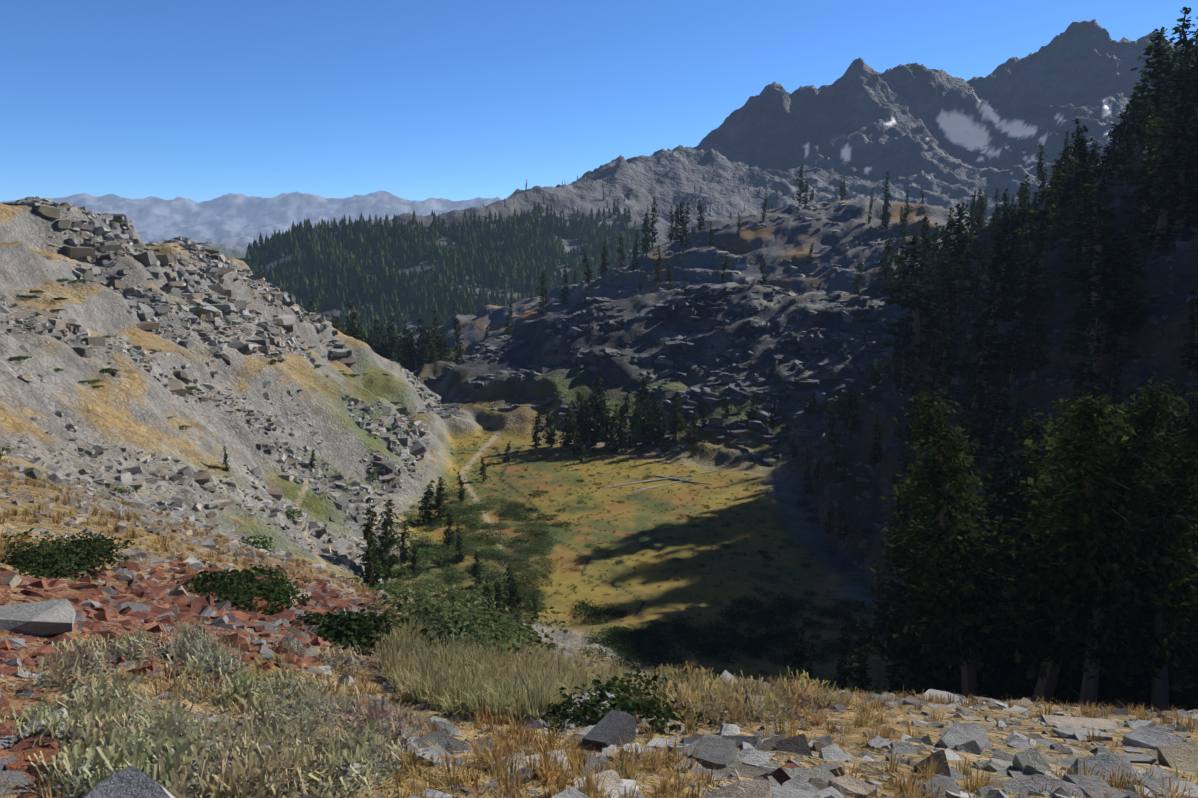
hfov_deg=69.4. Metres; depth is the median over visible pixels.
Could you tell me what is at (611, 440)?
conifer tree
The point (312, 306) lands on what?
conifer tree
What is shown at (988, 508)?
conifer tree
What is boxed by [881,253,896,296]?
conifer tree
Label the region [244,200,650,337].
forest ridge
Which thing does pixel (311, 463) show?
conifer tree
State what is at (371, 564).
conifer tree
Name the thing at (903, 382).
conifer tree
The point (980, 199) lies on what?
conifer tree
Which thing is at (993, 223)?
conifer tree
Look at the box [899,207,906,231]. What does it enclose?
conifer tree
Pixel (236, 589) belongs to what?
green bush
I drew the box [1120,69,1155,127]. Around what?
conifer tree
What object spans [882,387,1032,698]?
conifer tree
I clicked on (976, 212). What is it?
conifer tree
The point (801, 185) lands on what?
conifer tree
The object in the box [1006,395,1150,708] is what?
conifer tree
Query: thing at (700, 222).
conifer tree
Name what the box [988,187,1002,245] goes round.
conifer tree
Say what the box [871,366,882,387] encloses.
conifer tree
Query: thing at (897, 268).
conifer tree
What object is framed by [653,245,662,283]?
conifer tree
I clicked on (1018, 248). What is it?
conifer tree
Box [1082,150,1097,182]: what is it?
conifer tree
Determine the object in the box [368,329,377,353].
conifer tree
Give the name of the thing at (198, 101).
sky
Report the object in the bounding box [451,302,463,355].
conifer tree
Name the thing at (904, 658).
conifer tree
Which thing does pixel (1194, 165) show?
conifer tree
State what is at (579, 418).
conifer tree
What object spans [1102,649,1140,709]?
conifer tree
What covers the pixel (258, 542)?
hillside shrubs
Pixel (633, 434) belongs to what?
conifer tree
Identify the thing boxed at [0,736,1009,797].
rock blocks
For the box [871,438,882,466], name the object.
conifer tree
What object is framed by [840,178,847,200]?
conifer tree
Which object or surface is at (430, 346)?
conifer tree
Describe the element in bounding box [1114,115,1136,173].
conifer tree
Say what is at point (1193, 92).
conifer tree
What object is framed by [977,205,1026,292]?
conifer tree
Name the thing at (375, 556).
conifer tree
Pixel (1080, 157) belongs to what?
conifer tree
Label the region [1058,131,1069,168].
conifer tree
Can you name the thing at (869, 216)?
conifer tree
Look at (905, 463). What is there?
conifer tree
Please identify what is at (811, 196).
conifer tree
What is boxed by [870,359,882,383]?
conifer tree
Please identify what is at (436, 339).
conifer tree
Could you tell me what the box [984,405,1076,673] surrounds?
conifer tree
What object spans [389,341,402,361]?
conifer tree
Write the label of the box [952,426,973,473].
conifer tree
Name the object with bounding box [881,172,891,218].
conifer tree
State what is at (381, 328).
conifer tree
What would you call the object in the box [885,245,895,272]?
conifer tree
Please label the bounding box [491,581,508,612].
conifer tree
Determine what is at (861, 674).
conifer tree
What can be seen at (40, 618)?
boulders
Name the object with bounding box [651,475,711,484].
fallen log
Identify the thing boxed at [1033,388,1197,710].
conifer tree
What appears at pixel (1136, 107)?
conifer tree
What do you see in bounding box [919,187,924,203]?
conifer tree
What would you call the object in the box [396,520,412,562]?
conifer tree
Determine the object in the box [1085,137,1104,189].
conifer tree
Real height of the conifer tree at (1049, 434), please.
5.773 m
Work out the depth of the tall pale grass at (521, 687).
14.15 m
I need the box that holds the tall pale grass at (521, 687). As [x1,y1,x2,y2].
[367,613,643,723]
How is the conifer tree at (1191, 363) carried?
on the terrain ground at (944, 139)
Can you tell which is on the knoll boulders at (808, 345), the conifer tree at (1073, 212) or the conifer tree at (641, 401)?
the conifer tree at (641, 401)
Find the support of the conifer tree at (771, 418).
on the knoll boulders at (808, 345)
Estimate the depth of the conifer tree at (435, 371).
211.47 m
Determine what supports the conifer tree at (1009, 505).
on the terrain ground at (944, 139)
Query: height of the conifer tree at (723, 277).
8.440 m
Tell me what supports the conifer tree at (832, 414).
on the terrain ground at (944, 139)
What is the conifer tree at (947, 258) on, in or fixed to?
on the terrain ground at (944, 139)
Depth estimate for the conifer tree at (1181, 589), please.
43.84 m
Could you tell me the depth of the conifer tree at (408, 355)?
243.89 m
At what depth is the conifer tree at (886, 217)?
271.72 m
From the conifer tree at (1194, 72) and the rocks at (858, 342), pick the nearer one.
the conifer tree at (1194, 72)
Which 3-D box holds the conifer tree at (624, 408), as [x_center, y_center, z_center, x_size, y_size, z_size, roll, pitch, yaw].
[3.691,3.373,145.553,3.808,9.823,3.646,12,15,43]
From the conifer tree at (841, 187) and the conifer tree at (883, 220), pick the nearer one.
the conifer tree at (883, 220)
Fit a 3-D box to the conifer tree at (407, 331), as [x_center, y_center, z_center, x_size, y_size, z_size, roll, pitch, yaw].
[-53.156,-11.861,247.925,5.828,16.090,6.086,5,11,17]
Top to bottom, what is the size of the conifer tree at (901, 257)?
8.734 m
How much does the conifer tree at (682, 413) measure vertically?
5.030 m
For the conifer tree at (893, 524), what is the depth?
85.17 m
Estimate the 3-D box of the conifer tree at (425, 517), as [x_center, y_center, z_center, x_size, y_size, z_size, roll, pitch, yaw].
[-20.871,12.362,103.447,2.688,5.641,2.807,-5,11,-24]
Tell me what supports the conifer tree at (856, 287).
on the terrain ground at (944, 139)
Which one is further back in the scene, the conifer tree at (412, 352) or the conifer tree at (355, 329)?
the conifer tree at (412, 352)
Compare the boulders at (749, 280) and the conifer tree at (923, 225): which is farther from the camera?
the boulders at (749, 280)
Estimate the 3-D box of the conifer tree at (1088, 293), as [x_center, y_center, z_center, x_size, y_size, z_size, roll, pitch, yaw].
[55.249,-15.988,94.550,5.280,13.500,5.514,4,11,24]
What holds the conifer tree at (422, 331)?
on the terrain ground at (944, 139)
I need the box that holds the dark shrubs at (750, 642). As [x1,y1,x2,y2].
[505,490,875,670]
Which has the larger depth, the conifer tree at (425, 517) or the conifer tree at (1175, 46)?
the conifer tree at (1175, 46)
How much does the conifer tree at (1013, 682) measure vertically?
18.053 m
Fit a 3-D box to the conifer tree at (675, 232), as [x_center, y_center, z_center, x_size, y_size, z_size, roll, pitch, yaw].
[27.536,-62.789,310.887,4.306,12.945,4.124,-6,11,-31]
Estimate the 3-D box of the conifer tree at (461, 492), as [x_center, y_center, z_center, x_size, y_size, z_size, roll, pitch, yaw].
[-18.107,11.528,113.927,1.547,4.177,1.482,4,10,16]
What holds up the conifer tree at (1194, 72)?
on the terrain ground at (944, 139)
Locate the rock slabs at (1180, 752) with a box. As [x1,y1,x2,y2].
[549,670,1197,797]
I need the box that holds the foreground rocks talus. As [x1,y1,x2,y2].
[0,475,1197,797]
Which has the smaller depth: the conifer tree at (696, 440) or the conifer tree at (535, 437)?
the conifer tree at (696, 440)
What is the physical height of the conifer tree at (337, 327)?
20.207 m
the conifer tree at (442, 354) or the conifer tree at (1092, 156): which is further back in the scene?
the conifer tree at (442, 354)
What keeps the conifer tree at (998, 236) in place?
on the terrain ground at (944, 139)
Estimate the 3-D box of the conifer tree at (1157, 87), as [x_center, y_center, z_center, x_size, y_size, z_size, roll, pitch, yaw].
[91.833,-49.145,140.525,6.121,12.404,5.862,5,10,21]
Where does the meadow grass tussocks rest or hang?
on the terrain ground at (944, 139)
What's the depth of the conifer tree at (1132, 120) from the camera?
137.62 m
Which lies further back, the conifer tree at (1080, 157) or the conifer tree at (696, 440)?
the conifer tree at (696, 440)
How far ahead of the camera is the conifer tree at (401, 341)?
239.98 m
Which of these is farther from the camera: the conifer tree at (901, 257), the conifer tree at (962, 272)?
the conifer tree at (901, 257)
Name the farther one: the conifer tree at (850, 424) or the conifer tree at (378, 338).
the conifer tree at (378, 338)
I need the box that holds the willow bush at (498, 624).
[360,487,568,661]
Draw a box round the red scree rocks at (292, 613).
[0,499,1185,797]
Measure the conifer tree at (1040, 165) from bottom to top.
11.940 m
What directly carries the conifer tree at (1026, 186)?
on the terrain ground at (944, 139)
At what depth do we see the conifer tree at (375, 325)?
241.80 m
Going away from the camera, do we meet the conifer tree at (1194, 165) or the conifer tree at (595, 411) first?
the conifer tree at (1194, 165)
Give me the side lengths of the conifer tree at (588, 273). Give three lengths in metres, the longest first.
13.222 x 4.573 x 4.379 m
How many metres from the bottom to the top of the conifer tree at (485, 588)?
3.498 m
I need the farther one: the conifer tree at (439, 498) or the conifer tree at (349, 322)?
the conifer tree at (349, 322)
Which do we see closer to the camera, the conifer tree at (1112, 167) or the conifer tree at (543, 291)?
the conifer tree at (1112, 167)
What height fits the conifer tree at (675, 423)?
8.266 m
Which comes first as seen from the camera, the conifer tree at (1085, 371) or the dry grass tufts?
the dry grass tufts
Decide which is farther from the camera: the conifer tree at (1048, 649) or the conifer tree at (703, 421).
the conifer tree at (703, 421)
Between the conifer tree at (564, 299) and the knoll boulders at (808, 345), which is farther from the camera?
the conifer tree at (564, 299)
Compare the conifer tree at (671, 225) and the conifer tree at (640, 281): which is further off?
the conifer tree at (671, 225)
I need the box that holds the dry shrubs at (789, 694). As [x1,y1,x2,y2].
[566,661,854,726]
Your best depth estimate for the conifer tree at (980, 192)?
310.55 m
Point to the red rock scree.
(23, 760)
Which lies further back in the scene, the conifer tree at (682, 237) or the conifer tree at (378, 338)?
the conifer tree at (682, 237)
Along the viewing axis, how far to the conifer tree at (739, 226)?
279.28 m
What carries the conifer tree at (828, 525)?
on the terrain ground at (944, 139)
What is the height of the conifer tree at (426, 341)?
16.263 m
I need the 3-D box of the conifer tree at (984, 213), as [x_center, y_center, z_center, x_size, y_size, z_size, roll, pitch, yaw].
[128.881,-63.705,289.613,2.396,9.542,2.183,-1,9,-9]
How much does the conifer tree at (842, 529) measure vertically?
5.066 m
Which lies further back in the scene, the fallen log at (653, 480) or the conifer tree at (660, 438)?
the conifer tree at (660, 438)
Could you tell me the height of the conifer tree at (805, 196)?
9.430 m
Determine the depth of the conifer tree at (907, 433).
105.00 m
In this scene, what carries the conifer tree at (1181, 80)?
on the terrain ground at (944, 139)
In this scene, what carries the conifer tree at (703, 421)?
on the knoll boulders at (808, 345)
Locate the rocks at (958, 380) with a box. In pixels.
[781,99,1197,607]
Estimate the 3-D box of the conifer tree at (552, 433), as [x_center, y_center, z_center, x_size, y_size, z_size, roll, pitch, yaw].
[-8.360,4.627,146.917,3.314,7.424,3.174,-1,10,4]
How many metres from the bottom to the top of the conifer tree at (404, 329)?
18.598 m
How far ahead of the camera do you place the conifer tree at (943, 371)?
101.55 m
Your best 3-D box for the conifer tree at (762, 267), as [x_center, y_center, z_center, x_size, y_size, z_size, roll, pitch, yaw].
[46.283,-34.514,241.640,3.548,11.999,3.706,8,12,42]
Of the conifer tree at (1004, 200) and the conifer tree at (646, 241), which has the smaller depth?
the conifer tree at (1004, 200)
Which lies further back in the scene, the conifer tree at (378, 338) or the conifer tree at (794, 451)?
the conifer tree at (378, 338)
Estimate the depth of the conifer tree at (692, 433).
139.44 m
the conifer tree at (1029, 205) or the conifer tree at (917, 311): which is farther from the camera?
the conifer tree at (1029, 205)
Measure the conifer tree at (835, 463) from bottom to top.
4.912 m
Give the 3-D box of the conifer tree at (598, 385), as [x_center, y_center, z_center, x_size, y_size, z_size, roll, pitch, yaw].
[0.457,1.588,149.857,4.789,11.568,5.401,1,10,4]
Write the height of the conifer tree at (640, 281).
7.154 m
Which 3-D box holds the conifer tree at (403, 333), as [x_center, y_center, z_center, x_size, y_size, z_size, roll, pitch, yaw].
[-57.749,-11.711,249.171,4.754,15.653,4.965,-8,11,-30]
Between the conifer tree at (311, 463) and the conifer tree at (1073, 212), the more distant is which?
the conifer tree at (1073, 212)
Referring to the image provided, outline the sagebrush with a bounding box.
[0,617,431,797]
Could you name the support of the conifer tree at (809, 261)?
on the terrain ground at (944, 139)
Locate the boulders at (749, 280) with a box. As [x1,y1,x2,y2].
[551,197,987,313]
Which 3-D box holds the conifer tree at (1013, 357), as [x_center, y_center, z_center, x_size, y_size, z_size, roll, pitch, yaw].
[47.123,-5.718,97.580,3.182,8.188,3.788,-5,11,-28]
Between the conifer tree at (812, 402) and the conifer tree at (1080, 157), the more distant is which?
the conifer tree at (812, 402)
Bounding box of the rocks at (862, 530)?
[782,130,1197,612]
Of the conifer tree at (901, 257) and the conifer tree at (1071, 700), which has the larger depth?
the conifer tree at (901, 257)
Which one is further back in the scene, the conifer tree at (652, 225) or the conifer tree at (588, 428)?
the conifer tree at (652, 225)
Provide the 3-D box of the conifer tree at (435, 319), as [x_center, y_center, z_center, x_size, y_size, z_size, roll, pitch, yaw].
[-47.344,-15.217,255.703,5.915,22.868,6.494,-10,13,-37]
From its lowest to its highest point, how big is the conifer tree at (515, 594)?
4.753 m
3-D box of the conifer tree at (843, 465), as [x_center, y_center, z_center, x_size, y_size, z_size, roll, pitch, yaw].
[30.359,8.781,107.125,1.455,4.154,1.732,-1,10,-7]
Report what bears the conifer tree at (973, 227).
on the terrain ground at (944, 139)
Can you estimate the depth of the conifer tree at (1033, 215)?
124.41 m
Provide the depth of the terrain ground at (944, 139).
117.08 m
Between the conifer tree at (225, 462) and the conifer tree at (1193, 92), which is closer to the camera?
the conifer tree at (225, 462)
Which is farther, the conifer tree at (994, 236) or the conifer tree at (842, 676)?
the conifer tree at (994, 236)
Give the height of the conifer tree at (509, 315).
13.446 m
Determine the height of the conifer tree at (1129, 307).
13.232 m
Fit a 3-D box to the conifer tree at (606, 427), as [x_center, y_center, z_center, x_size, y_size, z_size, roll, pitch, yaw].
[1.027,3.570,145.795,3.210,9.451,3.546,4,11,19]
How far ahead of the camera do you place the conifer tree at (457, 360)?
211.20 m
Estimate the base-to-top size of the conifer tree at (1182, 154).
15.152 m
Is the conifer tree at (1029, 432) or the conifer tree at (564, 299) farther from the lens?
the conifer tree at (564, 299)
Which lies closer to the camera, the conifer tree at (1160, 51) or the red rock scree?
the red rock scree
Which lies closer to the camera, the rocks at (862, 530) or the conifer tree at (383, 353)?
the rocks at (862, 530)
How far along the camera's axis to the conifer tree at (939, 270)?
166.87 m
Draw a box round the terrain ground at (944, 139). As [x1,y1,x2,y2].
[0,19,1197,797]
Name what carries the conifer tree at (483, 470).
on the terrain ground at (944, 139)
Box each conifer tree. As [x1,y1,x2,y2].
[222,446,230,470]
[307,299,317,313]
[309,450,317,468]
[333,317,346,332]
[340,302,366,341]
[343,312,355,334]
[355,497,394,587]
[364,530,380,578]
[367,335,378,353]
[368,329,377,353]
[371,318,386,351]
[374,322,391,343]
[374,330,388,352]
[374,498,400,583]
[378,334,391,358]
[382,316,401,363]
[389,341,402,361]
[396,330,407,365]
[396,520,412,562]
[398,332,404,363]
[400,320,412,367]
[401,330,419,371]
[404,329,417,371]
[406,339,420,371]
[406,543,421,577]
[413,316,432,364]
[416,342,430,368]
[416,480,435,523]
[418,326,439,368]
[425,335,439,363]
[428,322,438,357]
[428,476,449,520]
[431,309,445,355]
[432,345,437,375]
[433,346,446,362]
[435,327,453,361]
[436,509,456,545]
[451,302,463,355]
[452,320,463,363]
[454,523,466,561]
[456,472,465,500]
[469,549,483,586]
[477,457,488,480]
[481,580,491,610]
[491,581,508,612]
[501,299,512,335]
[502,441,511,461]
[502,566,526,612]
[528,590,539,621]
[529,411,544,448]
[535,270,552,316]
[541,406,559,446]
[553,400,576,447]
[557,263,569,306]
[567,411,581,455]
[569,391,590,445]
[578,389,602,445]
[578,402,598,451]
[578,442,585,462]
[582,248,594,285]
[589,376,613,438]
[595,393,615,446]
[597,241,609,272]
[599,243,606,276]
[603,403,624,453]
[614,391,631,445]
[617,233,626,267]
[624,398,641,448]
[629,230,639,270]
[629,371,650,435]
[638,269,642,290]
[639,211,653,257]
[639,400,656,445]
[648,196,659,246]
[649,392,669,445]
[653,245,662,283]
[664,398,689,445]
[665,206,673,241]
[665,264,675,290]
[668,206,679,239]
[675,202,690,253]
[677,401,685,424]
[681,203,690,232]
[681,274,688,288]
[685,404,700,445]
[693,429,699,451]
[696,196,704,232]
[697,407,707,427]
[708,221,714,246]
[720,396,732,418]
[721,252,728,283]
[736,214,740,236]
[744,392,756,419]
[757,254,767,285]
[760,189,767,219]
[767,401,775,424]
[786,626,807,682]
[791,440,798,457]
[796,165,806,203]
[801,643,816,687]
[802,466,814,496]
[803,181,808,205]
[806,392,817,414]
[807,186,814,202]
[807,243,813,264]
[812,458,821,480]
[824,503,834,534]
[826,615,852,690]
[827,411,833,427]
[829,434,842,468]
[836,500,849,541]
[838,455,848,484]
[839,177,842,199]
[839,387,863,434]
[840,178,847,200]
[845,628,873,693]
[850,478,947,696]
[851,263,863,294]
[865,447,876,466]
[866,189,873,223]
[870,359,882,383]
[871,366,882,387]
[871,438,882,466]
[873,234,893,274]
[873,414,880,441]
[875,442,1015,694]
[880,197,890,227]
[880,234,953,370]
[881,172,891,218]
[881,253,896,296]
[881,512,899,551]
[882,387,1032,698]
[884,199,889,230]
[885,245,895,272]
[885,609,903,693]
[889,318,916,391]
[891,383,930,515]
[893,247,899,273]
[899,190,912,239]
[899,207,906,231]
[899,245,906,270]
[899,253,904,269]
[901,400,922,444]
[914,313,969,418]
[916,216,936,291]
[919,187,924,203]
[920,211,933,255]
[923,246,945,302]
[931,223,941,260]
[936,201,982,319]
[939,228,946,249]
[940,207,954,275]
[940,447,1047,699]
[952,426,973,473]
[954,233,1033,385]
[958,386,1182,703]
[961,401,1110,706]
[963,194,980,261]
[965,407,1059,694]
[970,382,1013,461]
[972,196,979,220]
[972,198,987,225]
[973,187,984,220]
[975,197,985,227]
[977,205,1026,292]
[982,194,987,219]
[983,497,993,528]
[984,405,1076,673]
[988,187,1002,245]
[988,215,997,251]
[989,217,1002,266]
[992,208,1023,293]
[997,313,1029,382]
[999,189,1008,215]
[1000,430,1141,707]
[1006,168,1065,322]
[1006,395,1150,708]
[1008,194,1016,213]
[1010,181,1029,257]
[1012,203,1026,249]
[1017,174,1033,227]
[1017,309,1051,379]
[1023,191,1031,229]
[1024,192,1042,254]
[1027,143,1079,254]
[1033,145,1049,201]
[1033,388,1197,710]
[1034,376,1195,707]
[1039,182,1147,372]
[1040,418,1058,473]
[1044,125,1088,217]
[1047,160,1068,214]
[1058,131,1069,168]
[1059,317,1113,453]
[1064,156,1124,263]
[1064,192,1083,250]
[1065,118,1094,202]
[1071,214,1109,334]
[1077,191,1118,304]
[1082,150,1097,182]
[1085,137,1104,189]
[1086,389,1197,711]
[1090,216,1159,354]
[1096,104,1136,178]
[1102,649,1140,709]
[1110,100,1133,161]
[1113,133,1140,188]
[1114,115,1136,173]
[1115,483,1197,708]
[1119,116,1138,147]
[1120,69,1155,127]
[1120,123,1165,225]
[1126,91,1145,147]
[1127,100,1157,150]
[1128,117,1172,234]
[1131,27,1181,129]
[1135,116,1197,254]
[1138,486,1197,711]
[1142,7,1197,115]
[1144,59,1176,129]
[1147,96,1197,245]
[1155,56,1197,130]
[1167,378,1189,429]
[1171,45,1180,99]
[1176,108,1197,210]
[1178,287,1197,375]
[1182,16,1197,116]
[1187,91,1197,213]
[1189,31,1197,103]
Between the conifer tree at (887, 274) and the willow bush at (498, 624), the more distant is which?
the conifer tree at (887, 274)
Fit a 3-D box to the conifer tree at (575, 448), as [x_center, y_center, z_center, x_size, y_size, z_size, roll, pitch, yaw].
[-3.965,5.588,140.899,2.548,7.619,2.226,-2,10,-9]
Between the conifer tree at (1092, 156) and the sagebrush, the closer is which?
the sagebrush
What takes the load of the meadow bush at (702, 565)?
on the terrain ground at (944, 139)
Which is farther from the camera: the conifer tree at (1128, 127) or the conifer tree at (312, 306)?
the conifer tree at (312, 306)
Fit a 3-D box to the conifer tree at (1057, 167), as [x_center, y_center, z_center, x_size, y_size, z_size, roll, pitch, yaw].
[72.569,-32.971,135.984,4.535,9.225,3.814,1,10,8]
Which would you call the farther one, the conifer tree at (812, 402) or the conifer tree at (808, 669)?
the conifer tree at (812, 402)
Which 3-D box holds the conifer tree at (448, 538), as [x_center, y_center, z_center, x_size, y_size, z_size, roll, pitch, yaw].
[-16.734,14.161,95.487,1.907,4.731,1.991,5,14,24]
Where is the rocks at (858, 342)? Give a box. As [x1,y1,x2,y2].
[710,270,937,409]
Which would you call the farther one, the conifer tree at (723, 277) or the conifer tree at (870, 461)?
the conifer tree at (723, 277)
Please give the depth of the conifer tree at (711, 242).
280.67 m
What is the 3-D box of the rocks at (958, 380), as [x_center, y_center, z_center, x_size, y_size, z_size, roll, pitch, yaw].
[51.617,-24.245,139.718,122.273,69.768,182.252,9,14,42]
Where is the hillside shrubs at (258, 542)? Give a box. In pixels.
[0,219,543,645]
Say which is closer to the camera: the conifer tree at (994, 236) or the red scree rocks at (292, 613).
the red scree rocks at (292, 613)
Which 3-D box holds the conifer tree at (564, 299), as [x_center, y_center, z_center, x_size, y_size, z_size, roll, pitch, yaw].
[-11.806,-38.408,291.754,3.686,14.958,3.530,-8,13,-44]
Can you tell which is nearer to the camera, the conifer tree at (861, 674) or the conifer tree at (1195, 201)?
the conifer tree at (861, 674)
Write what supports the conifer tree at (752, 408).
on the knoll boulders at (808, 345)
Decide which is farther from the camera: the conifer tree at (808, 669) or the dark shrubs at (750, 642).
the dark shrubs at (750, 642)
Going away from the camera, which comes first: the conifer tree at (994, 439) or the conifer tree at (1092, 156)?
the conifer tree at (994, 439)
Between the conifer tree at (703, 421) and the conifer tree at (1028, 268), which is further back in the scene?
the conifer tree at (703, 421)
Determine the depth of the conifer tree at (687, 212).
319.41 m
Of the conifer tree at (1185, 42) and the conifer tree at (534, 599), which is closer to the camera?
the conifer tree at (534, 599)
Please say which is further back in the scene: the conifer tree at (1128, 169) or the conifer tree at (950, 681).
the conifer tree at (1128, 169)
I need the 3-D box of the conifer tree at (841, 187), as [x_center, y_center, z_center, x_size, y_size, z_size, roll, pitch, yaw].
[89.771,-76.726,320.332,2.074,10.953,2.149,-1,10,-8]
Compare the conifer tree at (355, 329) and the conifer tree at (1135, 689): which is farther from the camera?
the conifer tree at (355, 329)
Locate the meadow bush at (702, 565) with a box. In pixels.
[418,428,824,673]
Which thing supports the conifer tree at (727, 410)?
on the knoll boulders at (808, 345)
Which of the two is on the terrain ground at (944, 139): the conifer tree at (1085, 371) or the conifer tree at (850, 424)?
the conifer tree at (1085, 371)
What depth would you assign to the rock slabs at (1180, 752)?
9.61 m
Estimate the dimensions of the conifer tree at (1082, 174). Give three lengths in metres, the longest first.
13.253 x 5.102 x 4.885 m
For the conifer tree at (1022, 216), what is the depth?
127.10 m
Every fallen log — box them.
[604,468,731,487]
[633,478,691,491]
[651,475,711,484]
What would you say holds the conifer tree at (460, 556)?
on the terrain ground at (944, 139)
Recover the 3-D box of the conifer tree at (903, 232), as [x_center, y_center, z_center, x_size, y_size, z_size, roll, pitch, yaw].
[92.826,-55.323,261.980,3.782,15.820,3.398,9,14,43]
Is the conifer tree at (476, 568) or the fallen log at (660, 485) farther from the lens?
the fallen log at (660, 485)
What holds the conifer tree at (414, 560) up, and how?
on the terrain ground at (944, 139)
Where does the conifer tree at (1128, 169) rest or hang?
on the terrain ground at (944, 139)
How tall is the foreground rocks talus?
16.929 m
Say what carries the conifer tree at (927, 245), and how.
on the terrain ground at (944, 139)
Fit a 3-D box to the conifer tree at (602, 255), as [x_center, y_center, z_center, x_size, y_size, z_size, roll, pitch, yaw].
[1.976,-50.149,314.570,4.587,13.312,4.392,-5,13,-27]
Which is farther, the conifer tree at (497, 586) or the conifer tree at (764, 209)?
the conifer tree at (764, 209)
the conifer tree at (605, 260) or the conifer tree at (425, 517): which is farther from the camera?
the conifer tree at (605, 260)
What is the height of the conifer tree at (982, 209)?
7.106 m
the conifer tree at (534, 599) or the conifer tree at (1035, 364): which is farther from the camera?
the conifer tree at (1035, 364)
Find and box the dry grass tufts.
[0,456,1197,797]
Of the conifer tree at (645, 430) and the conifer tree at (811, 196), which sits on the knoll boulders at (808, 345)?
the conifer tree at (645, 430)
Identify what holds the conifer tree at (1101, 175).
on the terrain ground at (944, 139)
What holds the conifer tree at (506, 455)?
on the terrain ground at (944, 139)
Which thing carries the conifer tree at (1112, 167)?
on the terrain ground at (944, 139)
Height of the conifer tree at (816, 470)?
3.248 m
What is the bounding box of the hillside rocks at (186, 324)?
[0,196,614,674]
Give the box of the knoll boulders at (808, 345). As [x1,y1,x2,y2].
[423,283,902,466]
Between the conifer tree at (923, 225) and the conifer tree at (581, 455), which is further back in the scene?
the conifer tree at (923, 225)
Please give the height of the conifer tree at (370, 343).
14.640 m
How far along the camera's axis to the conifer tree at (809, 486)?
115.93 m
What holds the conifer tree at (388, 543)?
on the terrain ground at (944, 139)
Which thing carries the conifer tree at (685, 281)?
on the terrain ground at (944, 139)
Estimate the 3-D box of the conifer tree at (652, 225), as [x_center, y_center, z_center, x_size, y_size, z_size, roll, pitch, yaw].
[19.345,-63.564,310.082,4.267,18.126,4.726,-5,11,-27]
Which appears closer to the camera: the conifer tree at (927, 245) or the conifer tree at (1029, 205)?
the conifer tree at (1029, 205)
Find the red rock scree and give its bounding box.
[0,556,409,797]
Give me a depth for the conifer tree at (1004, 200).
177.76 m
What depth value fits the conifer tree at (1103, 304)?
82.27 m
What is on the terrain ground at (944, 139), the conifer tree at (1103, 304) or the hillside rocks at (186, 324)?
the hillside rocks at (186, 324)
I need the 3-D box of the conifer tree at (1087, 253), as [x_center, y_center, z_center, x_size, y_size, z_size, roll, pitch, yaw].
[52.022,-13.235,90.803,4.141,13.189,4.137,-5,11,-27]
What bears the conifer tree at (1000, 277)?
on the terrain ground at (944, 139)
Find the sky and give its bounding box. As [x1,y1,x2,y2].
[0,0,1197,202]
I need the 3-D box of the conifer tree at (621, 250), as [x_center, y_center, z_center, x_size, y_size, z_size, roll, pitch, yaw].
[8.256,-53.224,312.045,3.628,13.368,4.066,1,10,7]
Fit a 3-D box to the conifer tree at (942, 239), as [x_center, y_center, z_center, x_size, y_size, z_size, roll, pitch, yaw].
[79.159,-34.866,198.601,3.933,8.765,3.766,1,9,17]
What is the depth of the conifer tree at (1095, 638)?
34.84 m
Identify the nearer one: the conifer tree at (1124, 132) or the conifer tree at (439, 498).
the conifer tree at (439, 498)
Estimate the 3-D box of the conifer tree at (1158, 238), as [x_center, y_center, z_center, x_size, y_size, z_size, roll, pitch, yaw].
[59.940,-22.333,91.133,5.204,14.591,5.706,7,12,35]
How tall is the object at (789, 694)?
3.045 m
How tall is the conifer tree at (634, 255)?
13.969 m
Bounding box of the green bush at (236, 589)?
[0,528,711,735]
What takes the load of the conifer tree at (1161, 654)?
on the terrain ground at (944, 139)
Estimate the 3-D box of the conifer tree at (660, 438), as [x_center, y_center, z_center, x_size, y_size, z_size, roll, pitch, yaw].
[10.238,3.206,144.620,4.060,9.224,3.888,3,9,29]
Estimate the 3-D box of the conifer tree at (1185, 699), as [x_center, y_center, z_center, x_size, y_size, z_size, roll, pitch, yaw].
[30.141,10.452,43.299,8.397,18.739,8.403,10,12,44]
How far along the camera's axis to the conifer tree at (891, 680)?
62.42 m
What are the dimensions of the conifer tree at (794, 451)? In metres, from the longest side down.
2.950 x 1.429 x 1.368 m
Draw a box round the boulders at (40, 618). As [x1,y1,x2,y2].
[0,599,1197,797]
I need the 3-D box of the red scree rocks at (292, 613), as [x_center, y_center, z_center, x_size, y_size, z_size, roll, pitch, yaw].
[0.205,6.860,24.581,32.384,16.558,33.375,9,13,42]
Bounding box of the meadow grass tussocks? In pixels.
[400,425,891,689]
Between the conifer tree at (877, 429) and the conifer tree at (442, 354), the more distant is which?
the conifer tree at (442, 354)
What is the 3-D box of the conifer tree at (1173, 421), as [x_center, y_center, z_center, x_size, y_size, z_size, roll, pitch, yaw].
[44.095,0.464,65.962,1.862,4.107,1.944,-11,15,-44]
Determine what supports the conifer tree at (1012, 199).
on the terrain ground at (944, 139)
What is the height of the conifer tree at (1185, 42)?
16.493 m

